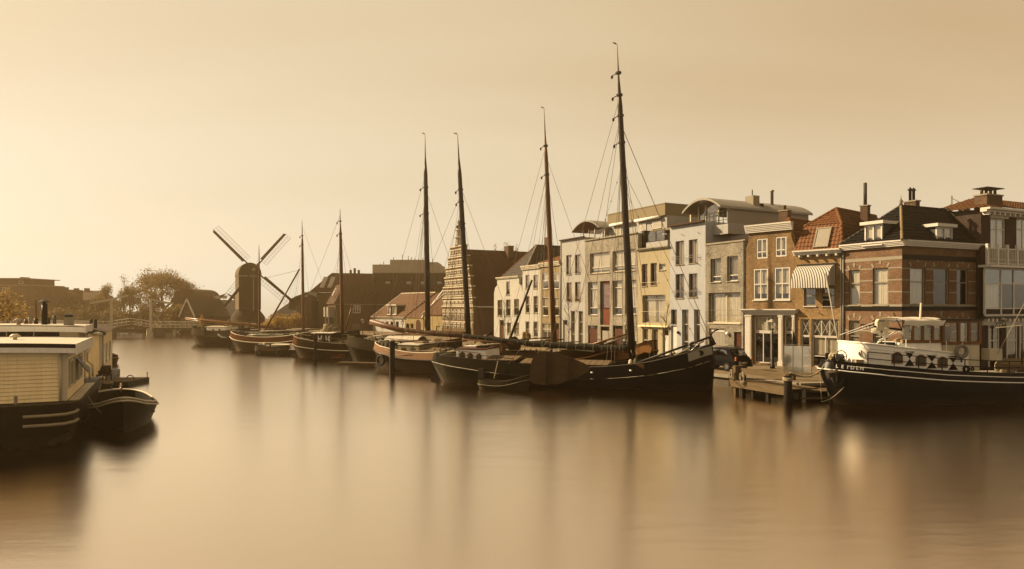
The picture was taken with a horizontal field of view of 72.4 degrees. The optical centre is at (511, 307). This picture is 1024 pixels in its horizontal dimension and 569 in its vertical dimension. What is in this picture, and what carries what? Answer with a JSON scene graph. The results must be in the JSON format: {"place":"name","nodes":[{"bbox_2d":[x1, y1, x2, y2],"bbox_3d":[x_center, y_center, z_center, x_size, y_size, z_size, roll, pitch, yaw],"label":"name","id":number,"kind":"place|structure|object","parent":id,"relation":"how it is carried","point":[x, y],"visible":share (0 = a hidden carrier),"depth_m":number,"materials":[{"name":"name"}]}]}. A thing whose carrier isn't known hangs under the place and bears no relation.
{"place":"outdoors","nodes":[
{"label":"outdoors","id":0,"kind":"place"},
{"bbox_2d":[96,365,112,380],"bbox_3d":[-26.349,4.240,45.278,0.796,0.950,0.736,0,0,2],"label":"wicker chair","id":1,"kind":"object","parent":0,"point":[105,370],"visible":0.88,"depth_m":45.51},
{"bbox_2d":[371,292,435,331],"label":"house","id":2,"kind":"structure","parent":0,"point":[398,307],"depth_m":131.01,"materials":[{"name":"brown brick"}]},
{"bbox_2d":[421,293,443,330],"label":"house","id":3,"kind":"structure","parent":0,"point":[436,310],"depth_m":119.72,"materials":[{"name":"beige brick"}]},
{"bbox_2d":[113,319,822,382],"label":"ground","id":4,"kind":"structure","parent":0,"point":[782,369],"depth_m":52.79,"materials":[{"name":"concrete"}]},
{"bbox_2d":[0,286,33,322],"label":"tree","id":5,"kind":"object","parent":4,"relation":"on","point":[14,305],"visible":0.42,"depth_m":44.37,"materials":[{"name":"green plant"}]},
{"bbox_2d":[0,277,82,320],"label":"office block","id":6,"kind":"structure","parent":4,"relation":"on","point":[31,290],"depth_m":151.20,"materials":[{"name":"brown brick"}]},
{"bbox_2d":[38,306,77,320],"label":"leafy bush","id":7,"kind":"object","parent":4,"relation":"on","point":[58,313],"visible":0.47,"depth_m":146.75,"materials":[{"name":"green plant"}]},
{"bbox_2d":[57,292,84,312],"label":"garden tree","id":8,"kind":"object","parent":4,"relation":"on","point":[70,302],"visible":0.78,"depth_m":156.73,"materials":[{"name":"green plant"}]},
{"bbox_2d":[73,305,108,323],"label":"leafy bush","id":9,"kind":"object","parent":4,"relation":"on","point":[84,315],"visible":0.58,"depth_m":145.33,"materials":[{"name":"green plant"}]},
{"bbox_2d":[74,288,117,324],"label":"terrace block","id":10,"kind":"structure","parent":4,"relation":"on","point":[88,294],"depth_m":177.75,"materials":[{"name":"brown brick"}]},
{"bbox_2d":[89,294,109,313],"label":"garden tree","id":11,"kind":"object","parent":4,"relation":"on","point":[100,305],"visible":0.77,"depth_m":160.71,"materials":[{"name":"green plant"}]},
{"bbox_2d":[94,283,115,310],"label":"slender tree","id":12,"kind":"object","parent":4,"relation":"on","point":[104,291],"visible":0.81,"depth_m":163.35,"materials":[{"name":"green plant"}]},
{"bbox_2d":[100,307,134,329],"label":"leafy bush","id":13,"kind":"object","parent":4,"relation":"on","point":[120,314],"visible":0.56,"depth_m":149.15,"materials":[{"name":"green plant"}]},
{"bbox_2d":[116,274,133,310],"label":"slender tree","id":14,"kind":"object","parent":4,"relation":"on","point":[127,291],"visible":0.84,"depth_m":165.13,"materials":[{"name":"green plant"}]},
{"bbox_2d":[113,284,143,312],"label":"garden tree","id":15,"kind":"object","parent":4,"relation":"on","point":[120,306],"visible":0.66,"depth_m":166.90,"materials":[{"name":"green plant"}]},
{"bbox_2d":[125,301,157,328],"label":"leafy bush","id":16,"kind":"object","parent":4,"relation":"on","point":[143,312],"visible":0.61,"depth_m":151.79,"materials":[{"name":"green plant"}]},
{"bbox_2d":[134,291,164,313],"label":"garden tree","id":17,"kind":"object","parent":4,"relation":"on","point":[154,295],"visible":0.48,"depth_m":161.02,"materials":[{"name":"green plant"}]},
{"bbox_2d":[115,265,199,309],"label":"broad tree","id":18,"kind":"object","parent":4,"relation":"on","point":[161,281],"visible":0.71,"depth_m":169.11,"materials":[{"name":"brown plant"}]},
{"bbox_2d":[147,305,180,326],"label":"leafy bush","id":19,"kind":"object","parent":4,"relation":"on","point":[167,315],"visible":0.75,"depth_m":149.35,"materials":[{"name":"green plant"}]},
{"bbox_2d":[172,289,219,323],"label":"domed hall","id":20,"kind":"structure","parent":4,"relation":"on","point":[180,296],"depth_m":160.00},
{"bbox_2d":[178,299,234,326],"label":"gable cottage","id":21,"kind":"structure","parent":4,"relation":"on","point":[191,308],"depth_m":143.08,"materials":[{"name":"stone"}]},
{"bbox_2d":[211,301,235,325],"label":"cottage row","id":22,"kind":"object","parent":4,"relation":"on","point":[223,313],"visible":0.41,"depth_m":146.99,"materials":[{"name":"stone"}]},
{"bbox_2d":[213,228,295,325],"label":"windmill","id":23,"kind":"object","parent":4,"relation":"on","point":[244,273],"visible":0.94,"depth_m":135.10,"materials":[{"name":"brown wood"}]},
{"bbox_2d":[263,312,293,327],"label":"leafy bush","id":24,"kind":"object","parent":4,"relation":"on","point":[277,321],"visible":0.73,"depth_m":127.66,"materials":[{"name":"green plant"}]},
{"bbox_2d":[269,304,301,327],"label":"back house","id":25,"kind":"structure","parent":4,"relation":"on","point":[285,309],"depth_m":148.98,"materials":[{"name":"brown brick"}]},
{"bbox_2d":[289,311,307,327],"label":"leafy bush","id":26,"kind":"object","parent":4,"relation":"on","point":[295,317],"visible":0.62,"depth_m":129.67,"materials":[{"name":"green plant"}]},
{"bbox_2d":[289,292,317,327],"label":"back house","id":27,"kind":"structure","parent":4,"relation":"on","point":[312,308],"depth_m":150.37,"materials":[{"name":"brick"}]},
{"bbox_2d":[308,268,373,327],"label":"mansard block","id":28,"kind":"structure","parent":4,"relation":"on","point":[362,278],"depth_m":153.92,"materials":[{"name":"brown brick"}]},
{"bbox_2d":[323,283,391,330],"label":"corner block","id":29,"kind":"structure","parent":4,"relation":"on","point":[366,298],"depth_m":140.26,"materials":[{"name":"brown brick"}]},
{"bbox_2d":[372,255,445,292],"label":"tower block","id":30,"kind":"structure","parent":4,"relation":"on","point":[408,266],"depth_m":225.00,"materials":[{"name":"concrete"}]},
{"bbox_2d":[373,272,445,299],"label":"long block","id":31,"kind":"structure","parent":4,"relation":"on","point":[404,281],"depth_m":160.73,"materials":[{"name":"brown brick"}]},
{"bbox_2d":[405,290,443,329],"bbox_3d":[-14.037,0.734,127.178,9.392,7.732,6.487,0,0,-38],"label":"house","id":32,"kind":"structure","parent":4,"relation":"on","point":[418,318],"depth_m":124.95,"materials":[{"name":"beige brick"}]},
{"bbox_2d":[520,264,558,340],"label":"town house","id":33,"kind":"structure","parent":4,"relation":"on","point":[528,304],"depth_m":89.80,"materials":[{"name":"stone"}]},
{"bbox_2d":[535,256,579,341],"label":"town house","id":34,"kind":"structure","parent":4,"relation":"on","point":[545,320],"depth_m":86.40,"materials":[{"name":"white paint"}]},
{"bbox_2d":[559,236,635,343],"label":"row house","id":35,"kind":"structure","parent":4,"relation":"on","point":[568,252],"depth_m":80.91,"materials":[{"name":"paint"}]},
{"bbox_2d":[571,220,611,237],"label":"penthouse","id":36,"kind":"object","parent":35,"relation":"on","point":[589,227],"visible":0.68,"depth_m":83.34,"materials":[{"name":"metal"}]},
{"bbox_2d":[713,345,752,370],"bbox_3d":[15.588,3.697,51.935,1.732,1.785,4.460,0,0,-27],"label":"parked car","id":37,"kind":"object","parent":4,"relation":"on","point":[727,358],"visible":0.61,"depth_m":50.46,"materials":[{"name":"paint"}]},
{"bbox_2d":[705,239,788,350],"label":"row house","id":38,"kind":"structure","parent":4,"relation":"on","point":[725,295],"depth_m":59.60,"materials":[{"name":"white paint"}]},
{"bbox_2d":[709,258,720,282],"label":"window","id":39,"kind":"structure","parent":38,"relation":"in","point":[716,263],"depth_m":60.97,"materials":[{"name":"glass"}]},
{"bbox_2d":[710,328,723,346],"bbox_3d":[17.855,3.207,60.530,0.100,2.787,1.862,0,0,-27],"label":"garage door","id":40,"kind":"structure","parent":38,"relation":"in","point":[718,336],"depth_m":60.51,"materials":[{"name":"white paint"}]},
{"bbox_2d":[710,292,740,323],"bbox_3d":[18.251,0.059,59.744,0.587,2.672,3.843,0,0,-27],"label":"window","id":41,"kind":"structure","parent":38,"relation":"in","point":[725,307],"depth_m":60.02,"materials":[{"name":"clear glass"}]},
{"bbox_2d":[726,256,737,281],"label":"window","id":42,"kind":"structure","parent":38,"relation":"in","point":[733,260],"depth_m":59.18,"materials":[{"name":"glass"}]},
{"bbox_2d":[739,205,824,365],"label":"shop house","id":43,"kind":"structure","parent":4,"relation":"on","point":[770,274],"depth_m":56.00,"materials":[{"name":"brick"}]},
{"bbox_2d":[752,268,768,300],"bbox_3d":[20.101,-1.838,56.507,0.315,2.616,1.400,0,0,-40],"label":"window","id":44,"kind":"structure","parent":43,"relation":"in","point":[760,276],"depth_m":56.51,"materials":[{"name":"white paint"}]},
{"bbox_2d":[757,238,766,258],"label":"window","id":45,"kind":"structure","parent":43,"relation":"in","point":[761,243],"depth_m":56.49,"materials":[{"name":"glass"}]},
{"bbox_2d":[755,332,777,363],"bbox_3d":[20.538,3.232,56.287,0.080,2.495,2.199,0,0,-40],"label":"shop window","id":46,"kind":"structure","parent":43,"relation":"in","point":[763,340],"depth_m":56.40,"materials":[{"name":"glass"}]},
{"bbox_2d":[755,316,777,331],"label":"shop window","id":47,"kind":"structure","parent":43,"relation":"in","point":[761,324],"depth_m":56.54,"materials":[{"name":"glass"}]},
{"bbox_2d":[775,236,785,256],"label":"window","id":48,"kind":"structure","parent":43,"relation":"in","point":[780,242],"depth_m":55.24,"materials":[{"name":"white paint"}]},
{"bbox_2d":[773,267,790,300],"bbox_3d":[21.289,-1.850,55.091,0.314,2.670,1.420,0,0,-40],"label":"window","id":49,"kind":"structure","parent":43,"relation":"in","point":[781,275],"depth_m":55.16,"materials":[{"name":"white paint"}]},
{"bbox_2d":[785,332,791,364],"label":"shop window","id":50,"kind":"structure","parent":43,"relation":"in","point":[788,335],"depth_m":54.92,"materials":[{"name":"glass"}]},
{"bbox_2d":[788,331,803,372],"bbox_3d":[20.006,3.064,48.914,1.330,3.072,0.526,0,0,-17],"label":"folded parasol","id":51,"kind":"object","parent":4,"relation":"on","point":[797,363],"visible":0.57,"depth_m":48.73,"materials":[{"name":"beige fabric"}]},
{"bbox_2d":[791,183,877,367],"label":"shop house","id":52,"kind":"structure","parent":4,"relation":"on","point":[817,252],"depth_m":52.94,"materials":[{"name":"brick"}]},
{"bbox_2d":[801,336,808,365],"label":"shop window","id":53,"kind":"structure","parent":52,"relation":"in","point":[804,339],"depth_m":53.76,"materials":[{"name":"glass"}]},
{"bbox_2d":[803,288,816,306],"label":"window","id":54,"kind":"structure","parent":52,"relation":"in","point":[810,293],"depth_m":53.44,"materials":[{"name":"glass"}]},
{"bbox_2d":[813,226,831,247],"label":"roof window","id":55,"kind":"structure","parent":52,"relation":"in","point":[822,236],"depth_m":52.76,"materials":[{"name":"glass"}]},
{"bbox_2d":[812,319,837,336],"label":"shop window","id":56,"kind":"structure","parent":52,"relation":"in","point":[820,327],"depth_m":52.70,"materials":[{"name":"white paint"}]},
{"bbox_2d":[812,336,837,366],"bbox_3d":[23.611,3.343,52.585,0.204,2.313,2.052,0,0,-40],"label":"shop window","id":57,"kind":"structure","parent":52,"relation":"in","point":[821,345],"depth_m":52.84,"materials":[{"name":"glass"}]},
{"bbox_2d":[838,187,984,342],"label":"corner house","id":58,"kind":"structure","parent":4,"relation":"on","point":[907,258],"depth_m":49.28,"materials":[{"name":"brick"}]},
{"bbox_2d":[848,270,859,305],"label":"window","id":59,"kind":"structure","parent":58,"relation":"in","point":[854,274],"depth_m":50.74,"materials":[{"name":"glass"}]},
{"bbox_2d":[850,320,859,341],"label":"window","id":60,"kind":"structure","parent":58,"relation":"in","point":[855,336],"depth_m":50.76,"materials":[{"name":"glass"}]},
{"bbox_2d":[871,268,888,305],"bbox_3d":[25.746,-1.425,48.793,0.383,2.651,1.265,0,0,-27],"label":"window","id":61,"kind":"structure","parent":58,"relation":"in","point":[880,274],"depth_m":48.94,"materials":[{"name":"glass"}]},
{"bbox_2d":[910,267,926,305],"bbox_3d":[27.790,-1.420,48.104,1.688,2.647,0.382,0,0,-25],"label":"window","id":62,"kind":"structure","parent":58,"relation":"in","point":[916,274],"depth_m":48.33,"materials":[{"name":"glass"}]},
{"bbox_2d":[933,268,950,305],"bbox_3d":[30.050,-1.433,49.069,1.756,2.666,0.272,0,0,-25],"label":"window","id":63,"kind":"structure","parent":58,"relation":"in","point":[940,275],"depth_m":49.19,"materials":[{"name":"glass"}]},
{"bbox_2d":[957,269,969,306],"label":"window","id":64,"kind":"structure","parent":58,"relation":"in","point":[961,273],"depth_m":50.15,"materials":[{"name":"glass"}]},
{"bbox_2d":[944,186,1023,366],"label":"building","id":65,"kind":"structure","parent":4,"relation":"on","point":[994,226],"depth_m":50.95,"materials":[{"name":"brick"}]},
{"bbox_2d":[988,325,998,366],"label":"shop window","id":66,"kind":"structure","parent":65,"relation":"in","point":[993,333],"depth_m":50.79,"materials":[{"name":"glass"}]},
{"bbox_2d":[990,218,1004,249],"bbox_3d":[35.430,-5.349,51.286,1.821,2.300,0.204,0,0,-25],"label":"balcony door","id":67,"kind":"structure","parent":65,"relation":"in","point":[996,229],"depth_m":51.36,"materials":[{"name":"white paint"}]},
{"bbox_2d":[979,267,1023,318],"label":"bay window","id":68,"kind":"structure","parent":65,"relation":"in","point":[1001,290],"depth_m":50.73,"materials":[{"name":"glass"}]},
{"bbox_2d":[1006,325,1016,357],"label":"shop window","id":69,"kind":"structure","parent":65,"relation":"in","point":[1011,340],"depth_m":51.72,"materials":[{"name":"glass"}]},
{"bbox_2d":[1016,218,1023,248],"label":"balcony door","id":70,"kind":"structure","parent":65,"relation":"in","point":[1019,222],"depth_m":52.52,"materials":[{"name":"white paint"}]},
{"bbox_2d":[116,329,825,389],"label":"quay wall","id":71,"kind":"structure","parent":0,"point":[720,381],"depth_m":48.64,"materials":[{"name":"stone"}]},
{"bbox_2d":[132,328,824,385],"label":"quay coping","id":72,"kind":"object","parent":71,"relation":"on","point":[796,383],"visible":0.18,"depth_m":43.49,"materials":[{"name":"stone"}]},
{"bbox_2d":[441,220,526,335],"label":"stepped gable house","id":73,"kind":"structure","parent":0,"point":[501,263],"depth_m":111.09,"materials":[{"name":"brick"}]},
{"bbox_2d":[0,332,1023,568],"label":"water","id":74,"kind":"structure","parent":0,"point":[225,457],"depth_m":22.11,"materials":[{"name":"liquid"}]},
{"bbox_2d":[0,299,102,449],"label":"houseboat","id":75,"kind":"object","parent":74,"relation":"on","point":[49,390],"visible":1,"depth_m":27.31,"materials":[{"name":"wood"}]},
{"bbox_2d":[69,358,73,387],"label":"window","id":76,"kind":"structure","parent":75,"relation":"in","point":[71,362],"depth_m":28.62,"materials":[{"name":"glass"}]},
{"bbox_2d":[74,355,89,383],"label":"window","id":77,"kind":"structure","parent":75,"relation":"in","point":[76,359],"depth_m":30.08,"materials":[{"name":"glass"}]},
{"bbox_2d":[0,319,119,378],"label":"houseboat","id":78,"kind":"object","parent":74,"relation":"on","point":[99,354],"visible":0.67,"depth_m":46.99,"materials":[{"name":"beige paint"}]},
{"bbox_2d":[83,383,158,431],"bbox_3d":[-19.214,4.819,34.060,3.533,2.261,9.686,0,0,-31],"label":"open sloop","id":79,"kind":"object","parent":74,"relation":"on","point":[121,408],"visible":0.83,"depth_m":30.91,"materials":[{"name":"black paint"}]},
{"bbox_2d":[50,295,199,337],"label":"drawbridge","id":80,"kind":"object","parent":74,"relation":"in","point":[158,332],"visible":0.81,"depth_m":127.48,"materials":[{"name":"wood"}]},
{"bbox_2d":[113,372,148,386],"bbox_3d":[-27.376,5.125,49.199,2.270,0.950,3.040,0,0,-2],"label":"float","id":81,"kind":"object","parent":74,"relation":"on","point":[127,381],"visible":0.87,"depth_m":49.10,"materials":[{"name":"green paint"}]},
{"bbox_2d":[185,314,290,344],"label":"houseboat barge","id":82,"kind":"object","parent":74,"relation":"on","point":[217,335],"visible":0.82,"depth_m":100.76,"materials":[{"name":"brown wood"}]},
{"bbox_2d":[229,254,319,350],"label":"sailing barge","id":83,"kind":"object","parent":74,"relation":"on","point":[242,340],"visible":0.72,"depth_m":86.44,"materials":[{"name":"brown wood"}]},
{"bbox_2d":[254,342,294,354],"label":"motor cruiser","id":84,"kind":"object","parent":74,"relation":"on","point":[264,348],"visible":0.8,"depth_m":79.64,"materials":[{"name":"brown wood"}]},
{"bbox_2d":[265,229,359,338],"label":"sailing barge","id":85,"kind":"object","parent":74,"relation":"on","point":[303,300],"visible":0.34,"depth_m":93.83,"materials":[{"name":"brown wood"}]},
{"bbox_2d":[291,215,386,358],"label":"sailing barge","id":86,"kind":"object","parent":74,"relation":"on","point":[331,345],"visible":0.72,"depth_m":74.26,"materials":[{"name":"brown wood"}]},
{"bbox_2d":[389,339,394,373],"bbox_3d":[-9.724,4.579,56.842,0.480,4.042,0.480,0,0,-34],"label":"mooring pile","id":87,"kind":"object","parent":74,"relation":"in","point":[392,356],"visible":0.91,"depth_m":56.66,"materials":[{"name":"wood"}]},
{"bbox_2d":[344,133,475,361],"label":"sailing barge","id":88,"kind":"object","parent":74,"relation":"on","point":[360,347],"visible":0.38,"depth_m":68.12,"materials":[{"name":"wood"}]},
{"bbox_2d":[373,133,517,373],"bbox_3d":[-5.865,-4.300,58.904,15.386,20.499,4.344,0,0,32],"label":"sailing barge","id":89,"kind":"object","parent":74,"relation":"on","point":[416,356],"visible":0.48,"depth_m":58.00,"materials":[{"name":"brown wood"}]},
{"bbox_2d":[478,375,529,390],"bbox_3d":[-0.533,5.163,46.001,3.650,1.574,1.175,0,0,19],"label":"skiff","id":90,"kind":"object","parent":74,"relation":"on","point":[520,383],"visible":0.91,"depth_m":45.42,"materials":[{"name":"wood"}]},
{"bbox_2d":[474,107,627,360],"bbox_3d":[2.823,-5.743,60.588,15.265,23.386,4.350,0,0,24],"label":"sailing barge","id":91,"kind":"object","parent":74,"relation":"on","point":[525,351],"visible":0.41,"depth_m":60.09,"materials":[{"name":"brown wood"}]},
{"bbox_2d":[431,42,718,390],"bbox_3d":[3.629,-6.058,48.593,20.570,24.015,4.950,0,0,19],"label":"sailing barge","id":92,"kind":"object","parent":74,"relation":"on","point":[692,369],"visible":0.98,"depth_m":47.01,"materials":[{"name":"brown wood"}]},
{"bbox_2d":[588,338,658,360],"bbox_3d":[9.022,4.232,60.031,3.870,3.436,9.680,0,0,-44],"label":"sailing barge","id":93,"kind":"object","parent":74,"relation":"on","point":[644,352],"visible":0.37,"depth_m":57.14,"materials":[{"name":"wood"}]},
{"bbox_2d":[729,362,817,398],"bbox_3d":[15.544,4.788,42.252,2.385,2.823,5.263,0,0,-21],"label":"landing stage","id":94,"kind":"object","parent":74,"relation":"in","point":[743,383],"visible":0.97,"depth_m":42.39,"materials":[{"name":"wood"}]},
{"bbox_2d":[782,373,793,404],"bbox_3d":[15.377,4.975,39.000,0.572,2.650,0.587,0,0,-21],"label":"mooring dolphin","id":95,"kind":"object","parent":74,"relation":"in","point":[787,378],"visible":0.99,"depth_m":38.81,"materials":[{"name":"wood"}]},
{"bbox_2d":[792,388,830,401],"bbox_3d":[18.132,5.025,41.056,3.600,0.750,1.810,0,0,-6],"label":"floating stage","id":96,"kind":"object","parent":74,"relation":"on","point":[809,394],"visible":0.48,"depth_m":40.30,"materials":[{"name":"wood"}]},
{"bbox_2d":[790,303,1023,404],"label":"motor ship","id":97,"kind":"object","parent":74,"relation":"on","point":[930,364],"visible":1,"depth_m":38.88,"materials":[{"name":"black metal"}]},
{"bbox_2d":[0,0,1023,318],"label":"sky","id":98,"kind":"structure","parent":0,"point":[132,132],"materials":[{"name":"beige"}]},
{"bbox_2d":[494,237,559,338],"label":"gable house","id":99,"kind":"structure","parent":0,"point":[503,283],"depth_m":96.38,"materials":[{"name":"stone"}]},
{"bbox_2d":[584,232,669,344],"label":"row house","id":100,"kind":"structure","parent":0,"point":[604,286],"depth_m":75.19,"materials":[{"name":"paint"}]},
{"bbox_2d":[587,282,597,315],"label":"window","id":101,"kind":"structure","parent":100,"relation":"in","point":[594,286],"depth_m":78.00,"materials":[{"name":"glass"}]},
{"bbox_2d":[592,252,609,273],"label":"window","id":102,"kind":"structure","parent":100,"relation":"in","point":[604,260],"depth_m":76.32,"materials":[{"name":"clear glass"}]},
{"bbox_2d":[612,280,621,315],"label":"window","id":103,"kind":"structure","parent":100,"relation":"in","point":[617,284],"depth_m":73.75,"materials":[{"name":"glass"}]},
{"bbox_2d":[612,249,634,272],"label":"window","id":104,"kind":"structure","parent":100,"relation":"in","point":[619,261],"depth_m":73.25,"materials":[{"name":"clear glass"}]},
{"bbox_2d":[607,202,716,235],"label":"penthouse","id":105,"kind":"object","parent":100,"relation":"on","point":[670,214],"visible":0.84,"depth_m":73.32,"materials":[{"name":"beige"}]},
{"bbox_2d":[636,229,696,355],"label":"row house","id":106,"kind":"structure","parent":0,"point":[656,292],"depth_m":68.23,"materials":[{"name":"yellow stone"}]},
{"bbox_2d":[645,295,664,322],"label":"window","id":107,"kind":"structure","parent":106,"relation":"in","point":[654,302],"depth_m":68.45,"materials":[{"name":"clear glass"}]},
{"bbox_2d":[667,220,770,352],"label":"row house","id":108,"kind":"structure","parent":0,"point":[690,240],"depth_m":63.63,"materials":[{"name":"paint"}]},
{"bbox_2d":[674,241,683,265],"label":"window","id":109,"kind":"structure","parent":108,"relation":"in","point":[681,243],"depth_m":64.82,"materials":[{"name":"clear glass"}]},
{"bbox_2d":[684,309,687,350],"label":"window","id":110,"kind":"structure","parent":108,"relation":"in","point":[685,311],"depth_m":64.38,"materials":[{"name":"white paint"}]},
{"bbox_2d":[688,239,696,263],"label":"window","id":111,"kind":"structure","parent":108,"relation":"in","point":[693,243],"depth_m":63.52,"materials":[{"name":"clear glass"}]},
{"bbox_2d":[682,190,812,235],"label":"penthouse","id":112,"kind":"object","parent":108,"relation":"on","point":[751,210],"visible":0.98,"depth_m":65.21,"materials":[{"name":"metal"}]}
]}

